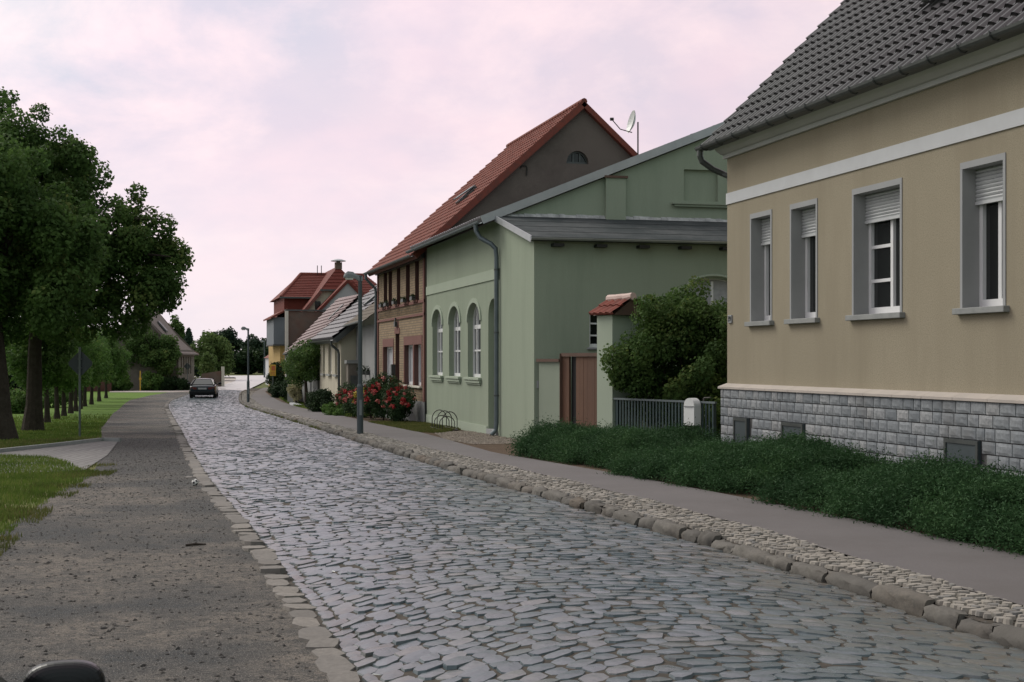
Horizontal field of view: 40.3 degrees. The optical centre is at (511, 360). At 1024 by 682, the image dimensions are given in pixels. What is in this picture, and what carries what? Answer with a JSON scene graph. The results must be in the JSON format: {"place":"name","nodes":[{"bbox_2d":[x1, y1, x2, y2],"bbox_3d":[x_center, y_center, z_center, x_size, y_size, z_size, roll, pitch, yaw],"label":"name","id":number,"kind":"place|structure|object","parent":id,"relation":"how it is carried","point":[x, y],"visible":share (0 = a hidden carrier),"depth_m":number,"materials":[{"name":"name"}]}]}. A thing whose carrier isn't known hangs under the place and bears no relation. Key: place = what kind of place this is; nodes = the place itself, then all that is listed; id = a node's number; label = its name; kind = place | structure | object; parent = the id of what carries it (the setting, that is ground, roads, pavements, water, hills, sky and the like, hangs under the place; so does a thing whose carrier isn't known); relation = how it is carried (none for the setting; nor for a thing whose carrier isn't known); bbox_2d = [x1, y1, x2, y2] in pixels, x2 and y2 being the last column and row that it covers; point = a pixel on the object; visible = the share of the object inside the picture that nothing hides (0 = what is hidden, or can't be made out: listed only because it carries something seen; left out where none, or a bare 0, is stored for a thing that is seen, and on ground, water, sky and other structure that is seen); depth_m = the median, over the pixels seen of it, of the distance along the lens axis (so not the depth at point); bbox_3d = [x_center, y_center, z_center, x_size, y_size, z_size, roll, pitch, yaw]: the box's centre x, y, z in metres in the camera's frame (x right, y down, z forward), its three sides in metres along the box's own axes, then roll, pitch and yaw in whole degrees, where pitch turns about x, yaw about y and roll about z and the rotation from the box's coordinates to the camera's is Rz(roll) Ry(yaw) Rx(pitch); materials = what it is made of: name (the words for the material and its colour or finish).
{"place":"outdoors","nodes":[
{"label":"outdoors","id":0,"kind":"place"},
{"bbox_2d":[0,413,111,446],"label":"lawn grass","id":1,"kind":"structure","parent":0,"point":[60,432],"depth_m":42.71,"materials":[{"name":"green plant"}]},
{"bbox_2d":[0,453,117,555],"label":"verge","id":2,"kind":"structure","parent":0,"point":[93,467],"depth_m":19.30,"materials":[{"name":"green plant"}]},
{"bbox_2d":[0,441,117,471],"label":"paved path","id":3,"kind":"structure","parent":0,"point":[85,455],"depth_m":29.81,"materials":[{"name":"concrete"}]},
{"bbox_2d":[7,391,167,446],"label":"lawn","id":4,"kind":"structure","parent":0,"point":[113,402],"depth_m":83.23,"materials":[{"name":"green plant"}]},
{"bbox_2d":[9,387,43,413],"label":"lawn shrub","id":5,"kind":"object","parent":4,"relation":"on","point":[18,399],"visible":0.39,"depth_m":65.57,"materials":[{"name":"green plant"}]},
{"bbox_2d":[4,311,78,396],"bbox_3d":[-15.618,0.054,46.164,2.980,4.301,3.072,0,0,-15],"label":"young tree","id":6,"kind":"object","parent":4,"relation":"on","point":[55,368],"visible":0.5,"depth_m":45.54,"materials":[{"name":"green plant"}]},
{"bbox_2d":[0,435,100,447],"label":"edge grass","id":7,"kind":"structure","parent":4,"relation":"on","point":[14,444],"depth_m":34.04,"materials":[{"name":"green plant"}]},
{"bbox_2d":[5,329,97,422],"bbox_3d":[-16.835,0.074,50.495,3.112,4.407,3.048,0,0,-41],"label":"young tree","id":8,"kind":"object","parent":4,"relation":"on","point":[47,417],"visible":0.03,"depth_m":50.50,"materials":[{"name":"green plant"}]},
{"bbox_2d":[0,133,110,439],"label":"linden tree","id":9,"kind":"object","parent":4,"relation":"on","point":[51,251],"visible":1,"depth_m":35.53,"materials":[{"name":"green plant"}]},
{"bbox_2d":[42,387,68,407],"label":"lawn shrub","id":10,"kind":"object","parent":4,"relation":"on","point":[51,397],"visible":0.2,"depth_m":77.64,"materials":[{"name":"green plant"}]},
{"bbox_2d":[0,438,121,452],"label":"path kerb","id":11,"kind":"structure","parent":4,"relation":"on","point":[10,449],"depth_m":32.30,"materials":[{"name":"grey concrete"}]},
{"bbox_2d":[53,338,100,418],"bbox_3d":[-18.062,0.192,55.897,3.138,4.338,2.957,0,0,36],"label":"young tree","id":12,"kind":"object","parent":4,"relation":"on","point":[71,384],"visible":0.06,"depth_m":55.80,"materials":[{"name":"green plant"}]},
{"bbox_2d":[49,327,104,415],"bbox_3d":[-19.398,0.329,60.529,3.118,4.195,3.122,0,0,5],"label":"young tree","id":13,"kind":"object","parent":4,"relation":"on","point":[64,409],"visible":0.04,"depth_m":60.55,"materials":[{"name":"green plant"}]},
{"bbox_2d":[69,347,91,436],"bbox_3d":[-11.594,0.960,37.400,0.634,2.620,0.097,0,0,-1],"label":"road sign","id":14,"kind":"object","parent":4,"relation":"on","point":[80,363],"visible":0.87,"depth_m":37.44,"materials":[{"name":"grey metal"}]},
{"bbox_2d":[67,326,107,412],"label":"young tree","id":15,"kind":"object","parent":4,"relation":"on","point":[95,366],"depth_m":65.42,"materials":[{"name":"green plant"}]},
{"bbox_2d":[73,327,112,410],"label":"young tree","id":16,"kind":"object","parent":4,"relation":"on","point":[75,407],"visible":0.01,"depth_m":69.92,"materials":[{"name":"green plant"}]},
{"bbox_2d":[77,353,113,408],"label":"young tree","id":17,"kind":"object","parent":4,"relation":"on","point":[96,381],"visible":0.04,"depth_m":75.44,"materials":[{"name":"green plant"}]},
{"bbox_2d":[0,86,195,430],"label":"linden tree","id":18,"kind":"object","parent":4,"relation":"on","point":[138,252],"visible":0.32,"depth_m":41.54,"materials":[{"name":"green plant"}]},
{"bbox_2d":[87,380,111,390],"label":"brick garden wall","id":19,"kind":"structure","parent":4,"relation":"on","point":[102,387],"depth_m":107.34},
{"bbox_2d":[83,342,116,405],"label":"young tree","id":20,"kind":"object","parent":4,"relation":"on","point":[85,390],"visible":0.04,"depth_m":79.76,"materials":[{"name":"green plant"}]},
{"bbox_2d":[89,332,112,403],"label":"young tree","id":21,"kind":"object","parent":4,"relation":"on","point":[91,400],"visible":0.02,"depth_m":83.18,"materials":[{"name":"green plant"}]},
{"bbox_2d":[97,328,126,400],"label":"young tree","id":22,"kind":"object","parent":4,"relation":"on","point":[117,357],"visible":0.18,"depth_m":88.62,"materials":[{"name":"green plant"}]},
{"bbox_2d":[103,335,132,397],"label":"young tree","id":23,"kind":"object","parent":4,"relation":"on","point":[124,366],"visible":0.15,"depth_m":94.40,"materials":[{"name":"green plant"}]},
{"bbox_2d":[0,392,327,681],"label":"gravel verge","id":24,"kind":"structure","parent":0,"point":[130,421],"depth_m":11.75,"materials":[{"name":"grey gravel"}]},
{"bbox_2d":[0,659,105,681],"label":"parked car","id":25,"kind":"object","parent":24,"relation":"on","point":[72,670],"visible":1,"depth_m":3.99,"materials":[{"name":"black paint"}]},
{"bbox_2d":[218,375,264,390],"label":"road","id":26,"kind":"structure","parent":0,"point":[239,382],"depth_m":129.88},
{"bbox_2d":[0,0,842,350],"label":"sky","id":27,"kind":"structure","parent":0,"point":[282,140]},
{"bbox_2d":[10,372,1012,621],"bbox_3d":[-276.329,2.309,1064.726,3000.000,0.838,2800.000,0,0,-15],"label":"ground","id":28,"kind":"structure","parent":0,"point":[254,386],"depth_m":125.59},
{"bbox_2d":[112,375,133,390],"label":"round shrub","id":29,"kind":"object","parent":28,"relation":"on","point":[120,385],"visible":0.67,"depth_m":108.40,"materials":[{"name":"green plant"}]},
{"bbox_2d":[139,370,163,390],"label":"round shrub","id":30,"kind":"object","parent":28,"relation":"on","point":[149,381],"visible":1,"depth_m":109.05,"materials":[{"name":"green plant"}]},
{"bbox_2d":[122,326,183,376],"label":"garden tree","id":31,"kind":"object","parent":28,"relation":"on","point":[163,357],"visible":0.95,"depth_m":110.20,"materials":[{"name":"green plant"}]},
{"bbox_2d":[116,309,198,389],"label":"stone house","id":32,"kind":"structure","parent":28,"relation":"on","point":[160,325],"depth_m":114.08,"materials":[{"name":"white paint"}]},
{"bbox_2d":[159,376,171,390],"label":"round shrub","id":33,"kind":"object","parent":28,"relation":"on","point":[164,385],"visible":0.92,"depth_m":109.57,"materials":[{"name":"green plant"}]},
{"bbox_2d":[167,375,179,389],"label":"round shrub","id":34,"kind":"object","parent":28,"relation":"on","point":[173,379],"visible":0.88,"depth_m":109.99,"materials":[{"name":"green plant"}]},
{"bbox_2d":[168,315,184,339],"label":"broadleaf tree","id":35,"kind":"object","parent":28,"relation":"on","point":[176,324],"visible":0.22,"depth_m":172.57,"materials":[{"name":"green plant"}]},
{"bbox_2d":[176,377,189,389],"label":"round shrub","id":36,"kind":"object","parent":28,"relation":"on","point":[181,384],"visible":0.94,"depth_m":109.79,"materials":[{"name":"green plant"}]},
{"bbox_2d":[184,328,200,376],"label":"spruce tree","id":37,"kind":"object","parent":28,"relation":"on","point":[188,339],"visible":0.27,"depth_m":155.69,"materials":[{"name":"green plant"}]},
{"bbox_2d":[201,367,223,385],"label":"garden gate wall","id":38,"kind":"structure","parent":28,"relation":"on","point":[217,376],"depth_m":119.18,"materials":[{"name":"brick"}]},
{"bbox_2d":[190,329,235,375],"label":"lime tree","id":39,"kind":"object","parent":28,"relation":"on","point":[217,346],"visible":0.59,"depth_m":138.11,"materials":[{"name":"green plant"}]},
{"bbox_2d":[215,326,242,350],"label":"birch tree","id":40,"kind":"object","parent":28,"relation":"on","point":[228,334],"visible":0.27,"depth_m":209.99,"materials":[{"name":"green plant"}]},
{"bbox_2d":[230,346,258,374],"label":"tree","id":41,"kind":"object","parent":28,"relation":"on","point":[240,360],"visible":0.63,"depth_m":185.21,"materials":[{"name":"green plant"}]},
{"bbox_2d":[239,333,268,372],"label":"tree","id":42,"kind":"object","parent":28,"relation":"on","point":[254,342],"visible":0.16,"depth_m":200.59,"materials":[{"name":"green plant"}]},
{"bbox_2d":[252,346,268,374],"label":"tree","id":43,"kind":"object","parent":28,"relation":"on","point":[258,354],"visible":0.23,"depth_m":183.93,"materials":[{"name":"green plant"}]},
{"bbox_2d":[263,265,376,380],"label":"red roofed house","id":44,"kind":"structure","parent":28,"relation":"on","point":[289,321],"depth_m":101.49,"materials":[{"name":"tile"}]},
{"bbox_2d":[283,294,362,401],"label":"grey house","id":45,"kind":"structure","parent":28,"relation":"on","point":[337,308],"depth_m":82.36,"materials":[{"name":"white paint"}]},
{"bbox_2d":[301,259,364,311],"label":"half hipped house","id":46,"kind":"structure","parent":28,"relation":"on","point":[332,281],"depth_m":99.92,"materials":[{"name":"red tile"}]},
{"bbox_2d":[314,280,363,311],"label":"pale gabled house","id":47,"kind":"structure","parent":28,"relation":"on","point":[345,288],"depth_m":98.05,"materials":[{"name":"white paint"}]},
{"bbox_2d":[309,285,376,407],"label":"cream house","id":48,"kind":"structure","parent":28,"relation":"on","point":[337,339],"depth_m":65.10,"materials":[{"name":"white paint"}]},
{"bbox_2d":[363,98,636,421],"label":"brick house","id":49,"kind":"structure","parent":28,"relation":"on","point":[579,138],"depth_m":46.54,"materials":[{"name":"red brick"}]},
{"bbox_2d":[387,347,392,375],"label":"window","id":50,"kind":"structure","parent":49,"relation":"in","point":[389,349],"depth_m":52.92,"materials":[{"name":"white glass"}]},
{"bbox_2d":[402,345,412,386],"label":"window","id":51,"kind":"structure","parent":49,"relation":"in","point":[410,346],"depth_m":48.43,"materials":[{"name":"white paint"}]},
{"bbox_2d":[411,345,421,387],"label":"window","id":52,"kind":"structure","parent":49,"relation":"in","point":[412,386],"depth_m":46.82,"materials":[{"name":"white paint"}]},
{"bbox_2d":[566,151,586,163],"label":"window","id":53,"kind":"structure","parent":49,"relation":"in","point":[575,157],"depth_m":46.50,"materials":[{"name":"glass"}]},
{"bbox_2d":[695,0,1023,478],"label":"ochre house","id":54,"kind":"structure","parent":28,"relation":"on","point":[871,152],"depth_m":20.95,"materials":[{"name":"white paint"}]},
{"bbox_2d":[744,218,773,326],"bbox_3d":[4.577,-1.593,25.017,0.410,1.955,1.070,0,0,-15],"label":"window","id":55,"kind":"structure","parent":54,"relation":"in","point":[765,223],"depth_m":25.37,"materials":[{"name":"white paint"}]},
{"bbox_2d":[784,207,819,323],"bbox_3d":[5.001,-1.593,23.386,0.410,1.955,1.160,0,0,-15],"label":"window","id":56,"kind":"structure","parent":54,"relation":"in","point":[809,215],"depth_m":23.71,"materials":[{"name":"white paint"}]},
{"bbox_2d":[845,188,904,320],"bbox_3d":[5.608,-1.593,21.044,0.410,1.955,1.640,0,0,-15],"label":"window","id":57,"kind":"structure","parent":54,"relation":"in","point":[882,216],"depth_m":21.30,"materials":[{"name":"white paint"}]},
{"bbox_2d":[952,164,1009,314],"bbox_3d":[6.304,-1.593,18.363,0.410,1.955,1.180,0,0,-15],"label":"window","id":58,"kind":"structure","parent":54,"relation":"in","point":[989,180],"depth_m":18.61,"materials":[{"name":"white paint"}]},
{"bbox_2d":[405,121,726,439],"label":"green house","id":59,"kind":"structure","parent":0,"point":[512,296],"depth_m":35.41,"materials":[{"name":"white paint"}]},
{"bbox_2d":[429,312,442,381],"bbox_3d":[-2.249,-0.455,43.138,0.320,2.250,1.840,0,0,-15],"label":"window","id":60,"kind":"structure","parent":59,"relation":"in","point":[434,378],"depth_m":43.47,"materials":[{"name":"white glass"}]},
{"bbox_2d":[445,310,460,383],"bbox_3d":[-1.618,-0.455,40.709,0.320,2.250,1.840,0,0,-15],"label":"window","id":61,"kind":"structure","parent":59,"relation":"in","point":[451,379],"depth_m":41.04,"materials":[{"name":"white glass"}]},
{"bbox_2d":[463,305,481,384],"bbox_3d":[-0.983,-0.455,38.260,0.320,2.250,1.840,0,0,-15],"label":"window","id":62,"kind":"structure","parent":59,"relation":"in","point":[476,322],"depth_m":38.60,"materials":[{"name":"white glass"}]},
{"bbox_2d":[587,311,596,348],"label":"window","id":63,"kind":"structure","parent":59,"relation":"in","point":[592,319],"depth_m":32.78,"materials":[{"name":"white paint"}]},
{"bbox_2d":[610,110,638,164],"bbox_3d":[3.195,-6.241,39.554,0.771,1.682,0.604,0,0,15],"label":"satellite dish","id":64,"kind":"object","parent":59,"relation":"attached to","point":[631,121],"visible":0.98,"depth_m":39.55,"materials":[{"name":"metal"}]},
{"bbox_2d":[688,279,726,322],"bbox_3d":[4.804,-1.380,33.517,1.360,1.160,0.070,0,0,-15],"label":"window","id":65,"kind":"structure","parent":59,"relation":"in","point":[718,287],"depth_m":33.56,"materials":[{"name":"white glass"}]},
{"bbox_2d":[169,390,1023,681],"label":"road","id":66,"kind":"structure","parent":0,"point":[217,416],"depth_m":11.39,"materials":[{"name":"grey stone"}]},
{"bbox_2d":[187,378,221,397],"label":"driving car","id":67,"kind":"object","parent":66,"relation":"on","point":[203,386],"visible":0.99,"depth_m":93.02,"materials":[{"name":"black paint"}]},
{"bbox_2d":[162,398,359,681],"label":"road edging","id":68,"kind":"object","parent":66,"relation":"on","point":[333,663],"visible":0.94,"depth_m":11.57,"materials":[{"name":"stone"}]},
{"bbox_2d":[239,390,1023,649],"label":"kerb","id":69,"kind":"structure","parent":66,"relation":"on","point":[908,600],"depth_m":13.02,"materials":[{"name":"stone"}]},
{"bbox_2d":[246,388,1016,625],"bbox_3d":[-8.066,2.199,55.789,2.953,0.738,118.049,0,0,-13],"label":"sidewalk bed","id":70,"kind":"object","parent":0,"point":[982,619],"visible":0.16,"depth_m":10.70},
{"bbox_2d":[242,391,1023,627],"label":"mosaic strip","id":71,"kind":"object","parent":70,"relation":"on","point":[968,601],"visible":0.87,"depth_m":14.17,"materials":[{"name":"stone"}]},
{"bbox_2d":[241,327,249,401],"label":"street lamp","id":72,"kind":"object","parent":71,"relation":"on","point":[248,381],"visible":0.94,"depth_m":84.05,"materials":[{"name":"grey metal"}]},
{"bbox_2d":[344,271,362,433],"bbox_3d":[-4.152,-0.144,36.528,0.515,4.365,0.200,0,0,-15],"label":"street lamp","id":73,"kind":"object","parent":71,"relation":"on","point":[349,275],"visible":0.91,"depth_m":36.52,"materials":[{"name":"grey metal"}]},
{"bbox_2d":[251,388,1023,604],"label":"sidewalk","id":74,"kind":"structure","parent":0,"point":[994,572],"depth_m":15.23,"materials":[{"name":"concrete"}]},
{"bbox_2d":[266,391,1021,550],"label":"garden ground","id":75,"kind":"structure","parent":0,"point":[497,448],"depth_m":24.39,"materials":[{"name":"brown soil"}]},
{"bbox_2d":[265,362,284,387],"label":"garden bush","id":76,"kind":"object","parent":75,"relation":"on","point":[280,375],"visible":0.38,"depth_m":96.74,"materials":[{"name":"green plant"}]},
{"bbox_2d":[267,381,283,397],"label":"garden bush","id":77,"kind":"object","parent":75,"relation":"on","point":[274,389],"visible":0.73,"depth_m":93.33,"materials":[{"name":"green plant"}]},
{"bbox_2d":[279,376,301,399],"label":"garden bush","id":78,"kind":"object","parent":75,"relation":"on","point":[283,384],"visible":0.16,"depth_m":85.77,"materials":[{"name":"green plant"}]},
{"bbox_2d":[286,380,302,402],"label":"flowering shrub","id":79,"kind":"object","parent":75,"relation":"on","point":[294,391],"visible":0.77,"depth_m":78.81,"materials":[{"name":"green plant"}]},
{"bbox_2d":[280,337,320,404],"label":"tree","id":80,"kind":"object","parent":75,"relation":"on","point":[298,364],"visible":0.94,"depth_m":73.49,"materials":[{"name":"green plant"}]},
{"bbox_2d":[304,388,334,411],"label":"clipped shrub","id":81,"kind":"object","parent":75,"relation":"on","point":[316,400],"visible":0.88,"depth_m":62.28,"materials":[{"name":"green plant"}]},
{"bbox_2d":[278,396,372,416],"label":"front lawn","id":82,"kind":"structure","parent":75,"relation":"on","point":[303,406],"depth_m":73.49,"materials":[{"name":"green plant"}]},
{"bbox_2d":[320,402,344,415],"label":"ornamental grass","id":83,"kind":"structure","parent":75,"relation":"on","point":[330,408],"depth_m":56.24,"materials":[{"name":"green plant"}]},
{"bbox_2d":[332,381,356,412],"bbox_3d":[-6.541,1.566,56.744,1.564,1.444,2.784,0,0,-15],"label":"rose bush","id":84,"kind":"object","parent":75,"relation":"on","point":[342,389],"visible":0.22,"depth_m":56.57,"materials":[{"name":"green plant"}]},
{"bbox_2d":[344,360,357,390],"bbox_3d":[-7.333,1.250,64.103,0.650,2.500,0.780,0,0,-15],"label":"stone gate post","id":85,"kind":"object","parent":75,"relation":"on","point":[351,371],"visible":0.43,"depth_m":63.78,"materials":[{"name":"stone"}]},
{"bbox_2d":[341,385,365,416],"bbox_3d":[-5.844,1.606,53.449,1.499,1.350,2.789,0,0,-15],"label":"rose bush","id":86,"kind":"object","parent":75,"relation":"on","point":[346,399],"visible":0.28,"depth_m":53.23,"materials":[{"name":"green plant"}]},
{"bbox_2d":[349,379,374,418],"bbox_3d":[-5.109,1.410,50.241,1.450,1.458,2.545,0,0,1],"label":"rose bush","id":87,"kind":"object","parent":75,"relation":"on","point":[367,411],"visible":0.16,"depth_m":50.09,"materials":[{"name":"green plant"}]},
{"bbox_2d":[363,372,401,420],"bbox_3d":[-4.382,1.221,47.833,1.476,1.726,2.635,0,0,-15],"label":"rose bush","id":88,"kind":"object","parent":75,"relation":"on","point":[372,394],"visible":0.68,"depth_m":47.45,"materials":[{"name":"green plant"}]},
{"bbox_2d":[379,380,416,421],"bbox_3d":[-3.749,1.419,45.843,1.277,1.564,2.246,0,0,-15],"label":"rose bush","id":89,"kind":"object","parent":75,"relation":"on","point":[401,403],"visible":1,"depth_m":45.54,"materials":[{"name":"green plant"}]},
{"bbox_2d":[368,420,460,432],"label":"front grass","id":90,"kind":"structure","parent":75,"relation":"on","point":[418,426],"depth_m":41.03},
{"bbox_2d":[432,409,458,430],"bbox_3d":[-1.909,1.684,39.401,0.475,0.534,1.967,0,0,-15],"label":"bicycle rack","id":91,"kind":"object","parent":75,"relation":"on","point":[457,429],"visible":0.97,"depth_m":39.30,"materials":[{"name":"metal"}]},
{"bbox_2d":[435,431,516,443],"bbox_3d":[-1.074,1.923,34.947,1.708,0.122,7.055,0,0,-15],"label":"gravel bed","id":92,"kind":"object","parent":75,"relation":"on","point":[470,437],"visible":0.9,"depth_m":34.26,"materials":[{"name":"grey gravel"}]},
{"bbox_2d":[536,359,559,426],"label":"yard wall","id":93,"kind":"structure","parent":75,"relation":"on","point":[549,387],"depth_m":31.80,"materials":[{"name":"green paint"}]},
{"bbox_2d":[559,353,596,426],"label":"wooden gate","id":94,"kind":"structure","parent":75,"relation":"on","point":[584,387],"depth_m":30.88,"materials":[{"name":"brown wood"}]},
{"bbox_2d":[588,292,642,428],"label":"gate pillar","id":95,"kind":"structure","parent":75,"relation":"on","point":[612,313],"depth_m":29.85,"materials":[{"name":"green paint"}]},
{"bbox_2d":[504,413,735,469],"bbox_3d":[2.033,1.556,26.067,3.964,1.113,7.768,0,0,-15],"label":"juniper shrub","id":96,"kind":"object","parent":75,"relation":"on","point":[564,441],"visible":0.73,"depth_m":24.79,"materials":[{"name":"green plant"}]},
{"bbox_2d":[599,275,726,438],"bbox_3d":[4.296,0.007,29.588,4.083,3.626,4.196,0,0,31],"label":"evergreen bush","id":97,"kind":"object","parent":75,"relation":"on","point":[688,330],"visible":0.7,"depth_m":28.83,"materials":[{"name":"green plant"}]},
{"bbox_2d":[613,397,716,436],"bbox_3d":[3.074,1.306,28.260,0.105,1.189,3.340,0,0,-31],"label":"metal fence","id":98,"kind":"object","parent":75,"relation":"on","point":[617,411],"visible":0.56,"depth_m":28.41,"materials":[{"name":"grey metal"}]},
{"bbox_2d":[684,398,700,428],"bbox_3d":[3.516,1.045,27.229,0.185,0.610,0.320,0,0,-31],"label":"letter box","id":99,"kind":"object","parent":98,"relation":"attached to","point":[692,408],"visible":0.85,"depth_m":27.13,"materials":[{"name":"metal"}]},
{"bbox_2d":[596,428,911,494],"bbox_3d":[3.673,1.534,20.602,3.813,1.034,5.250,0,0,-15],"label":"juniper shrub","id":100,"kind":"object","parent":75,"relation":"on","point":[721,467],"visible":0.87,"depth_m":19.65,"materials":[{"name":"green plant"}]},
{"bbox_2d":[736,438,1023,558],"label":"juniper shrub","id":101,"kind":"object","parent":75,"relation":"on","point":[959,501],"visible":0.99,"depth_m":15.07,"materials":[{"name":"green plant"}]},
{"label":"island grass","id":102,"kind":"object","parent":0,"visible":0},
{"bbox_2d":[198,351,218,373],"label":"lime tree","id":103,"kind":"object","parent":102,"relation":"on","point":[208,363],"visible":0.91,"depth_m":123.75,"materials":[{"name":"green plant"}]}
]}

